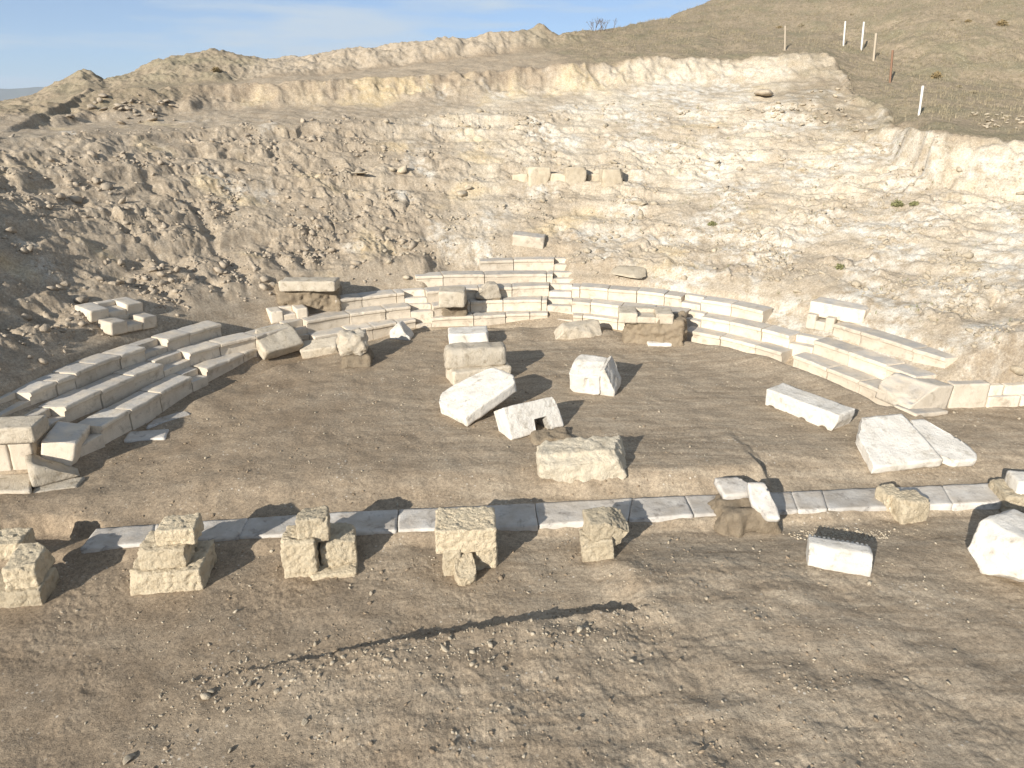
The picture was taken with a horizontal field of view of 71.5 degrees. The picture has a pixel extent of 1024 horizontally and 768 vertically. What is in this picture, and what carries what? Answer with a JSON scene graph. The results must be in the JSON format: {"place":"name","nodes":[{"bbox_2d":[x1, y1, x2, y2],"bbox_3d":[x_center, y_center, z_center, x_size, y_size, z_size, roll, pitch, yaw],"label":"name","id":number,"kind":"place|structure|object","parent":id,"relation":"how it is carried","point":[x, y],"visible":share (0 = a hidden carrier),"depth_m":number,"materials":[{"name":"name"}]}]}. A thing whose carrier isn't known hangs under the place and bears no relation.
{"place":"outdoors","nodes":[
{"label":"outdoors","id":0,"kind":"place"},
{"bbox_2d":[0,0,709,88],"label":"sky","id":1,"kind":"structure","parent":0,"point":[43,42],"materials":[{"name":"blue"}]},
{"bbox_2d":[0,0,1023,767],"bbox_3d":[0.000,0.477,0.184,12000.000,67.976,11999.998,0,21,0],"label":"ground","id":2,"kind":"structure","parent":0,"point":[704,394],"depth_m":16.28,"materials":[{"name":"soil"}]},
{"bbox_2d":[0,474,31,493],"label":"flagstone","id":3,"kind":"object","parent":2,"relation":"on","point":[15,483],"visible":0.93,"depth_m":13.39,"materials":[{"name":"stone"}]},
{"bbox_2d":[0,528,35,560],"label":"limestone block","id":4,"kind":"object","parent":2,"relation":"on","point":[11,539],"depth_m":11.31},
{"bbox_2d":[7,420,48,469],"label":"ashlar block","id":5,"kind":"structure","parent":2,"relation":"on","point":[19,452],"depth_m":13.72,"materials":[{"name":"beige stone"}]},
{"bbox_2d":[0,415,48,443],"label":"ashlar block","id":6,"kind":"structure","parent":5,"relation":"on","point":[23,429],"depth_m":13.38,"materials":[{"name":"stone"}]},
{"bbox_2d":[0,567,59,608],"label":"limestone block","id":7,"kind":"object","parent":2,"relation":"on","point":[39,595],"depth_m":10.55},
{"bbox_2d":[1,542,55,591],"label":"limestone block","id":8,"kind":"object","parent":7,"relation":"on","point":[28,565],"depth_m":10.56,"materials":[{"name":"stone"}]},
{"bbox_2d":[12,380,56,404],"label":"seat block","id":9,"kind":"structure","parent":2,"relation":"on","point":[33,392],"depth_m":14.95,"materials":[{"name":"beige stone"}]},
{"bbox_2d":[25,454,79,487],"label":"wedge block","id":10,"kind":"structure","parent":2,"relation":"on","point":[42,471],"depth_m":13.52,"materials":[{"name":"stone"}]},
{"bbox_2d":[41,421,89,465],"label":"row end block","id":11,"kind":"structure","parent":2,"relation":"on","point":[62,442],"depth_m":13.98,"materials":[{"name":"beige stone"}]},
{"bbox_2d":[38,389,101,421],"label":"seat block","id":12,"kind":"structure","parent":2,"relation":"on","point":[71,405],"depth_m":15.19,"materials":[{"name":"beige stone"}]},
{"bbox_2d":[53,362,97,388],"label":"seat block","id":13,"kind":"structure","parent":2,"relation":"on","point":[84,374],"depth_m":16.00,"materials":[{"name":"beige stone"}]},
{"bbox_2d":[75,353,120,379],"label":"seat block","id":14,"kind":"structure","parent":2,"relation":"on","point":[107,364],"depth_m":16.59,"materials":[{"name":"beige stone"}]},
{"bbox_2d":[78,408,131,443],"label":"seat block","id":15,"kind":"structure","parent":2,"relation":"on","point":[110,424],"depth_m":15.24,"materials":[{"name":"beige stone"}]},
{"bbox_2d":[79,374,135,407],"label":"seat block","id":16,"kind":"structure","parent":2,"relation":"on","point":[114,388],"depth_m":16.15,"materials":[{"name":"beige stone"}]},
{"bbox_2d":[80,524,155,552],"bbox_3d":[-6.586,2.657,12.040,1.088,0.234,0.616,-3,21,-8],"label":"flagstone","id":17,"kind":"object","parent":2,"relation":"on","point":[100,539],"visible":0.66,"depth_m":11.92,"materials":[{"name":"grey stone"}]},
{"bbox_2d":[97,312,156,334],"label":"notched seat block","id":18,"kind":"object","parent":2,"relation":"on","point":[120,324],"depth_m":17.89,"materials":[{"name":"beige stone"}]},
{"bbox_2d":[75,297,142,322],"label":"notched seat block","id":19,"kind":"object","parent":18,"relation":"on","point":[93,312],"depth_m":17.97,"materials":[{"name":"beige stone"}]},
{"bbox_2d":[107,391,161,429],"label":"seat block","id":20,"kind":"structure","parent":2,"relation":"on","point":[143,407],"depth_m":16.08,"materials":[{"name":"beige stone"}]},
{"bbox_2d":[113,361,163,391],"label":"seat block","id":21,"kind":"structure","parent":2,"relation":"on","point":[144,373],"depth_m":17.01,"materials":[{"name":"beige stone"}]},
{"bbox_2d":[103,344,145,368],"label":"seat block","id":22,"kind":"structure","parent":21,"relation":"on","point":[130,355],"depth_m":17.22,"materials":[{"name":"beige stone"}]},
{"bbox_2d":[140,374,192,411],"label":"seat block","id":23,"kind":"structure","parent":2,"relation":"on","point":[171,389],"depth_m":17.08,"materials":[{"name":"beige stone"}]},
{"bbox_2d":[146,350,189,377],"bbox_3d":[-8.649,-0.421,17.964,0.571,0.629,0.886,8,22,19],"label":"stair step","id":24,"kind":"object","parent":2,"relation":"on","point":[173,362],"visible":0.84,"depth_m":17.87,"materials":[{"name":"beige stone"}]},
{"bbox_2d":[129,539,216,595],"bbox_3d":[-5.326,2.903,11.201,1.117,0.458,0.896,-3,21,-6],"label":"limestone block","id":25,"kind":"object","parent":2,"relation":"on","point":[194,573],"depth_m":10.83,"materials":[{"name":"stone"}]},
{"bbox_2d":[138,530,197,570],"bbox_3d":[-5.340,2.562,11.067,0.742,0.371,0.656,-2,21,-6],"label":"limestone block","id":26,"kind":"object","parent":25,"relation":"on","point":[152,555],"depth_m":10.80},
{"bbox_2d":[155,513,203,545],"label":"limestone block","id":27,"kind":"object","parent":26,"relation":"on","point":[188,529],"depth_m":10.91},
{"bbox_2d":[155,518,247,541],"bbox_3d":[-5.369,2.596,12.183,1.541,0.233,0.608,-3,21,-7],"label":"flagstone","id":28,"kind":"object","parent":2,"relation":"on","point":[222,530],"visible":0.33,"depth_m":12.15,"materials":[{"name":"grey stone"}]},
{"bbox_2d":[192,352,243,381],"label":"seat block","id":29,"kind":"structure","parent":2,"relation":"on","point":[212,369],"depth_m":18.54,"materials":[{"name":"beige stone"}]},
{"bbox_2d":[176,340,219,366],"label":"seat block","id":30,"kind":"structure","parent":29,"relation":"on","point":[199,352],"depth_m":18.50,"materials":[{"name":"beige stone"}]},
{"bbox_2d":[151,329,189,351],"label":"seat block","id":31,"kind":"structure","parent":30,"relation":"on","point":[172,340],"depth_m":18.32,"materials":[{"name":"beige stone"}]},
{"bbox_2d":[175,320,221,343],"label":"seat block","id":32,"kind":"structure","parent":30,"relation":"on","point":[206,330],"depth_m":19.09,"materials":[{"name":"beige stone"}]},
{"bbox_2d":[207,332,256,356],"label":"seat block","id":33,"kind":"structure","parent":2,"relation":"on","point":[235,343],"depth_m":19.20,"materials":[{"name":"beige stone"}]},
{"bbox_2d":[0,112,526,368],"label":"brown rubble","id":34,"kind":"object","parent":2,"relation":"on","point":[224,263],"visible":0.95,"depth_m":21.86,"materials":[{"name":"stone"}]},
{"bbox_2d":[239,515,296,538],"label":"flagstone","id":35,"kind":"object","parent":2,"relation":"on","point":[267,527],"visible":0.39,"depth_m":12.27,"materials":[{"name":"grey stone"}]},
{"bbox_2d":[255,322,303,359],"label":"marble block","id":36,"kind":"object","parent":2,"relation":"on","point":[288,340],"depth_m":19.82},
{"bbox_2d":[266,304,307,323],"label":"notched seat block","id":37,"kind":"object","parent":2,"relation":"on","point":[277,314],"depth_m":20.98,"materials":[{"name":"beige stone"}]},
{"bbox_2d":[280,525,320,578],"bbox_3d":[-3.344,2.681,11.341,0.565,0.732,0.593,-2,21,-4],"label":"limestone block","id":38,"kind":"object","parent":2,"relation":"on","point":[301,557],"depth_m":11.09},
{"bbox_2d":[275,276,341,313],"bbox_3d":[-6.289,-2.692,22.068,2.165,1.212,1.534,-5,22,-13],"label":"clay mound","id":39,"kind":"object","parent":2,"relation":"on","point":[313,302],"visible":0.41,"depth_m":21.51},
{"bbox_2d":[278,277,339,291],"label":"marble block","id":40,"kind":"object","parent":39,"relation":"on","point":[318,284],"depth_m":21.04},
{"bbox_2d":[300,336,337,358],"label":"marble block","id":41,"kind":"object","parent":2,"relation":"on","point":[310,349],"depth_m":20.26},
{"bbox_2d":[307,327,344,339],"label":"seat block","id":42,"kind":"structure","parent":2,"relation":"on","point":[325,333],"depth_m":20.90,"materials":[{"name":"beige stone"}]},
{"bbox_2d":[300,310,349,332],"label":"seat block","id":43,"kind":"structure","parent":42,"relation":"on","point":[320,321],"depth_m":21.27,"materials":[{"name":"beige stone"}]},
{"bbox_2d":[310,562,357,580],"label":"limestone block","id":44,"kind":"object","parent":2,"relation":"on","point":[343,570],"depth_m":11.26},
{"bbox_2d":[319,522,357,566],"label":"limestone block","id":45,"kind":"object","parent":44,"relation":"on","point":[339,547],"depth_m":11.37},
{"bbox_2d":[295,505,330,542],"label":"limestone block","id":46,"kind":"object","parent":45,"relation":"on","point":[315,523],"depth_m":11.12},
{"bbox_2d":[341,347,373,368],"bbox_3d":[-4.262,-0.710,19.581,0.873,0.486,0.934,-5,21,-4],"label":"clay pedestal","id":47,"kind":"object","parent":2,"relation":"on","point":[357,361],"visible":0.75,"depth_m":19.22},
{"bbox_2d":[336,328,368,356],"bbox_3d":[-4.354,-1.163,19.410,0.876,0.724,0.777,-4,22,-11],"label":"boulder","id":48,"kind":"object","parent":47,"relation":"on","point":[353,341],"visible":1,"depth_m":19.13,"materials":[{"name":"stone"}]},
{"bbox_2d":[329,510,397,535],"bbox_3d":[-2.663,2.492,12.451,1.335,0.242,0.698,-2,21,-5],"label":"flagstone","id":49,"kind":"object","parent":2,"relation":"on","point":[374,522],"visible":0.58,"depth_m":12.42,"materials":[{"name":"grey stone"}]},
{"bbox_2d":[367,319,395,339],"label":"seat block","id":50,"kind":"structure","parent":2,"relation":"on","point":[382,328],"depth_m":21.79,"materials":[{"name":"beige stone"}]},
{"bbox_2d":[344,305,384,324],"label":"seat block","id":51,"kind":"structure","parent":50,"relation":"on","point":[367,314],"depth_m":21.88,"materials":[{"name":"beige stone"}]},
{"bbox_2d":[356,289,395,306],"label":"seat block","id":52,"kind":"structure","parent":51,"relation":"on","point":[375,298],"depth_m":22.43,"materials":[{"name":"beige stone"}]},
{"bbox_2d":[442,300,468,315],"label":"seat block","id":53,"kind":"structure","parent":2,"relation":"on","point":[457,311],"depth_m":22.55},
{"bbox_2d":[438,286,466,307],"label":"marble block","id":54,"kind":"object","parent":53,"relation":"on","point":[451,296],"depth_m":21.93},
{"bbox_2d":[441,271,483,285],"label":"seat block","id":55,"kind":"structure","parent":2,"relation":"on","point":[461,277],"depth_m":23.73,"materials":[{"name":"beige stone"}]},
{"bbox_2d":[453,552,476,585],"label":"limestone block","id":56,"kind":"object","parent":2,"relation":"on","point":[464,570],"depth_m":11.07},
{"bbox_2d":[398,503,537,531],"bbox_3d":[-0.791,2.437,12.609,2.468,0.234,0.743,-1,21,-4],"label":"flagstone","id":57,"kind":"object","parent":2,"relation":"on","point":[515,517],"visible":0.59,"depth_m":12.50,"materials":[{"name":"grey stone"}]},
{"bbox_2d":[448,326,488,343],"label":"marble block","id":58,"kind":"object","parent":2,"relation":"on","point":[468,334],"depth_m":20.44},
{"bbox_2d":[439,368,516,426],"bbox_3d":[-0.803,0.229,16.392,1.760,0.302,1.325,-35,37,-29],"label":"marble slab","id":59,"kind":"object","parent":2,"relation":"on","point":[469,401],"depth_m":16.13,"materials":[{"name":"stone"}]},
{"bbox_2d":[446,363,511,384],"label":"marble block","id":60,"kind":"object","parent":2,"relation":"on","point":[454,376],"depth_m":17.99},
{"bbox_2d":[443,342,506,369],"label":"marble block","id":61,"kind":"object","parent":60,"relation":"on","point":[471,354],"depth_m":18.07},
{"bbox_2d":[473,541,497,569],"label":"limestone block","id":62,"kind":"structure","parent":2,"relation":"on","point":[485,559],"depth_m":11.37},
{"bbox_2d":[434,506,496,553],"bbox_3d":[-0.745,2.335,11.414,0.990,0.461,0.764,-2,21,-4],"label":"limestone block","id":63,"kind":"object","parent":62,"relation":"on","point":[469,529],"depth_m":11.13,"materials":[{"name":"stone"}]},
{"bbox_2d":[484,270,546,285],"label":"seat block","id":64,"kind":"structure","parent":2,"relation":"on","point":[514,276],"depth_m":23.84,"materials":[{"name":"beige stone"}]},
{"bbox_2d":[505,311,529,322],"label":"seat block","id":65,"kind":"structure","parent":2,"relation":"on","point":[512,316],"depth_m":22.94,"materials":[{"name":"beige stone"}]},
{"bbox_2d":[503,296,541,310],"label":"seat block","id":66,"kind":"structure","parent":65,"relation":"on","point":[524,303],"depth_m":23.14,"materials":[{"name":"beige stone"}]},
{"bbox_2d":[512,282,549,296],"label":"seat block","id":67,"kind":"structure","parent":66,"relation":"on","point":[530,289],"depth_m":23.45,"materials":[{"name":"beige stone"}]},
{"bbox_2d":[494,397,563,439],"bbox_3d":[0.367,0.756,15.468,1.355,0.721,0.520,-13,-6,-27],"label":"marble block","id":68,"kind":"object","parent":2,"relation":"on","point":[515,421],"depth_m":15.20,"materials":[{"name":"stone"}]},
{"bbox_2d":[514,257,554,270],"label":"seat block","id":69,"kind":"structure","parent":2,"relation":"on","point":[535,263],"depth_m":24.62,"materials":[{"name":"beige stone"}]},
{"bbox_2d":[554,319,601,339],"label":"marble block","id":70,"kind":"object","parent":2,"relation":"on","point":[589,328],"depth_m":21.29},
{"bbox_2d":[536,435,626,482],"bbox_3d":[1.339,1.497,13.668,1.761,0.746,0.922,-4,21,-2],"label":"block","id":71,"kind":"object","parent":2,"relation":"on","point":[572,459],"visible":0.98,"depth_m":13.34,"materials":[{"name":"beige stone"}]},
{"bbox_2d":[535,498,631,528],"bbox_3d":[1.345,2.374,12.795,1.846,0.237,0.740,-2,21,-5],"label":"flagstone","id":72,"kind":"object","parent":2,"relation":"on","point":[553,515],"visible":0.59,"depth_m":12.76,"materials":[{"name":"grey stone"}]},
{"bbox_2d":[569,354,620,395],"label":"marble block","id":73,"kind":"object","parent":2,"relation":"on","point":[593,374],"depth_m":17.30,"materials":[{"name":"stone"}]},
{"bbox_2d":[579,528,614,561],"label":"limestone block","id":74,"kind":"object","parent":2,"relation":"on","point":[599,550],"depth_m":11.52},
{"bbox_2d":[582,506,628,545],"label":"limestone block","id":75,"kind":"object","parent":74,"relation":"on","point":[602,522],"depth_m":11.55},
{"bbox_2d":[236,102,1023,347],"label":"rubble","id":76,"kind":"object","parent":2,"relation":"on","point":[944,256],"visible":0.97,"depth_m":23.86,"materials":[{"name":"stone"}]},
{"bbox_2d":[622,311,687,346],"bbox_3d":[4.243,-1.671,21.098,1.906,1.036,1.306,5,22,13],"label":"clay pedestal","id":77,"kind":"object","parent":2,"relation":"on","point":[674,334],"visible":0.75,"depth_m":20.59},
{"bbox_2d":[618,306,673,323],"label":"notched seat block","id":78,"kind":"object","parent":77,"relation":"on","point":[649,315],"depth_m":20.49,"materials":[{"name":"stone"}]},
{"bbox_2d":[629,496,692,521],"bbox_3d":[2.627,2.317,12.900,1.249,0.235,0.701,-2,21,-6],"label":"flagstone","id":79,"kind":"object","parent":2,"relation":"on","point":[654,509],"visible":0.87,"depth_m":12.77,"materials":[{"name":"grey stone"}]},
{"bbox_2d":[686,326,726,345],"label":"seat block","id":80,"kind":"structure","parent":2,"relation":"on","point":[700,335],"depth_m":20.97,"materials":[{"name":"beige stone"}]},
{"bbox_2d":[701,296,738,315],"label":"seat block","id":81,"kind":"structure","parent":2,"relation":"on","point":[716,305],"depth_m":21.61,"materials":[{"name":"beige stone"}]},
{"bbox_2d":[720,333,762,353],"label":"seat block","id":82,"kind":"structure","parent":2,"relation":"on","point":[741,343],"depth_m":20.30,"materials":[{"name":"beige stone"}]},
{"bbox_2d":[729,318,771,340],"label":"seat block","id":83,"kind":"structure","parent":82,"relation":"on","point":[747,328],"depth_m":20.47,"materials":[{"name":"beige stone"}]},
{"bbox_2d":[731,301,772,322],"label":"seat block","id":84,"kind":"structure","parent":83,"relation":"on","point":[751,311],"depth_m":20.93,"materials":[{"name":"beige stone"}]},
{"bbox_2d":[707,493,781,537],"bbox_3d":[4.099,2.291,12.680,1.156,0.556,0.999,-2,21,-4],"label":"rock","id":85,"kind":"object","parent":2,"relation":"on","point":[739,518],"visible":0.62,"depth_m":12.34,"materials":[{"name":"stone"}]},
{"bbox_2d":[714,477,747,499],"bbox_3d":[4.069,1.891,12.889,0.685,0.169,0.513,-3,33,-7],"label":"marble fragment","id":86,"kind":"object","parent":85,"relation":"on","point":[730,488],"visible":0.81,"depth_m":12.79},
{"bbox_2d":[747,482,779,521],"bbox_3d":[4.370,2.055,12.400,0.439,0.156,0.724,1,51,2],"label":"marble fragment","id":87,"kind":"object","parent":85,"relation":"on","point":[761,500],"visible":1,"depth_m":12.34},
{"bbox_2d":[755,342,792,363],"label":"seat block","id":88,"kind":"structure","parent":2,"relation":"on","point":[782,354],"depth_m":19.52,"materials":[{"name":"beige stone"}]},
{"bbox_2d":[762,325,800,347],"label":"seat block","id":89,"kind":"structure","parent":88,"relation":"on","point":[780,336],"depth_m":19.80,"materials":[{"name":"beige stone"}]},
{"bbox_2d":[570,0,1023,137],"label":"dry grass","id":90,"kind":"structure","parent":2,"relation":"on","point":[860,63],"depth_m":38.73,"materials":[{"name":"plant"}]},
{"bbox_2d":[791,490,826,513],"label":"flagstone","id":91,"kind":"object","parent":2,"relation":"on","point":[808,502],"visible":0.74,"depth_m":13.02,"materials":[{"name":"grey stone"}]},
{"bbox_2d":[765,383,854,430],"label":"carved beam","id":92,"kind":"structure","parent":2,"relation":"on","point":[828,414],"depth_m":15.88,"materials":[{"name":"white stone"}]},
{"bbox_2d":[793,352,841,378],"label":"seat block","id":93,"kind":"structure","parent":2,"relation":"on","point":[815,364],"depth_m":18.61,"materials":[{"name":"beige stone"}]},
{"bbox_2d":[813,337,863,365],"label":"seat block","id":94,"kind":"structure","parent":93,"relation":"on","point":[836,350],"depth_m":18.64,"materials":[{"name":"beige stone"}]},
{"bbox_2d":[806,534,872,576],"bbox_3d":[5.162,2.722,11.257,0.928,0.383,0.515,8,22,15],"label":"dentil block","id":95,"kind":"object","parent":2,"relation":"on","point":[838,555],"depth_m":11.11,"materials":[{"name":"white stone"}]},
{"bbox_2d":[827,365,877,392],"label":"seat block","id":96,"kind":"structure","parent":2,"relation":"on","point":[848,377],"depth_m":17.71,"materials":[{"name":"beige stone"}]},
{"bbox_2d":[833,322,872,344],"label":"seat block","id":97,"kind":"structure","parent":2,"relation":"on","point":[849,331],"depth_m":19.00,"materials":[{"name":"beige stone"}]},
{"bbox_2d":[808,297,868,323],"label":"notched seat block","id":98,"kind":"object","parent":97,"relation":"on","point":[843,311],"depth_m":19.51,"materials":[{"name":"beige stone"}]},
{"bbox_2d":[822,488,886,511],"bbox_3d":[6.356,2.213,13.211,1.362,0.241,0.690,-1,21,-4],"label":"flagstone","id":99,"kind":"object","parent":2,"relation":"on","point":[861,500],"visible":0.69,"depth_m":13.09,"materials":[{"name":"grey stone"}]},
{"bbox_2d":[848,349,904,379],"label":"seat block","id":100,"kind":"structure","parent":2,"relation":"on","point":[872,363],"depth_m":17.71,"materials":[{"name":"beige stone"}]},
{"bbox_2d":[860,329,927,360],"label":"seat block","id":101,"kind":"structure","parent":2,"relation":"on","point":[887,343],"depth_m":18.01,"materials":[{"name":"beige stone"}]},
{"bbox_2d":[856,414,942,473],"bbox_3d":[7.668,1.196,14.522,1.529,0.221,1.444,-5,39,-8],"label":"marble slab","id":102,"kind":"object","parent":2,"relation":"on","point":[893,442],"depth_m":14.31,"materials":[{"name":"stone"}]},
{"bbox_2d":[890,490,929,524],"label":"limestone block","id":103,"kind":"object","parent":2,"relation":"on","point":[910,506],"depth_m":12.67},
{"bbox_2d":[889,486,952,509],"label":"flagstone","id":104,"kind":"object","parent":2,"relation":"on","point":[937,497],"visible":0.41,"depth_m":13.24,"materials":[{"name":"grey stone"}]},
{"bbox_2d":[894,404,948,416],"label":"base slab","id":105,"kind":"structure","parent":2,"relation":"on","point":[929,412],"depth_m":15.98,"materials":[{"name":"beige stone"}]},
{"bbox_2d":[875,373,953,408],"bbox_3d":[9.334,0.179,16.547,1.208,0.641,0.996,-1,20,-20],"label":"ashlar block","id":106,"kind":"object","parent":105,"relation":"on","point":[907,391],"depth_m":16.28,"materials":[{"name":"beige stone"}]},
{"bbox_2d":[912,347,957,368],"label":"seat block","id":107,"kind":"structure","parent":2,"relation":"on","point":[930,356],"depth_m":17.00,"materials":[{"name":"beige stone"}]},
{"bbox_2d":[910,419,976,466],"bbox_3d":[8.740,1.207,14.621,0.992,0.200,1.367,-4,37,-8],"label":"marble slab","id":108,"kind":"object","parent":2,"relation":"on","point":[951,450],"depth_m":14.41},
{"bbox_2d":[947,380,990,407],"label":"ashlar block","id":109,"kind":"structure","parent":2,"relation":"on","point":[970,394],"depth_m":16.36,"materials":[{"name":"beige stone"}]},
{"bbox_2d":[943,483,1001,510],"bbox_3d":[8.717,2.143,13.355,1.400,0.234,0.709,-2,21,-5],"label":"flagstone","id":110,"kind":"object","parent":2,"relation":"on","point":[972,496],"visible":0.69,"depth_m":13.16,"materials":[{"name":"grey stone"}]},
{"bbox_2d":[967,509,1023,581],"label":"marble block","id":111,"kind":"object","parent":2,"relation":"on","point":[995,547],"depth_m":10.96,"materials":[{"name":"stone"}]},
{"bbox_2d":[988,478,1023,512],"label":"limestone block","id":112,"kind":"object","parent":2,"relation":"on","point":[1007,496],"depth_m":12.96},
{"bbox_2d":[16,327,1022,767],"bbox_3d":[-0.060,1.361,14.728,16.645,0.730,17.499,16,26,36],"label":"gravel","id":113,"kind":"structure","parent":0,"point":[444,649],"depth_m":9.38,"materials":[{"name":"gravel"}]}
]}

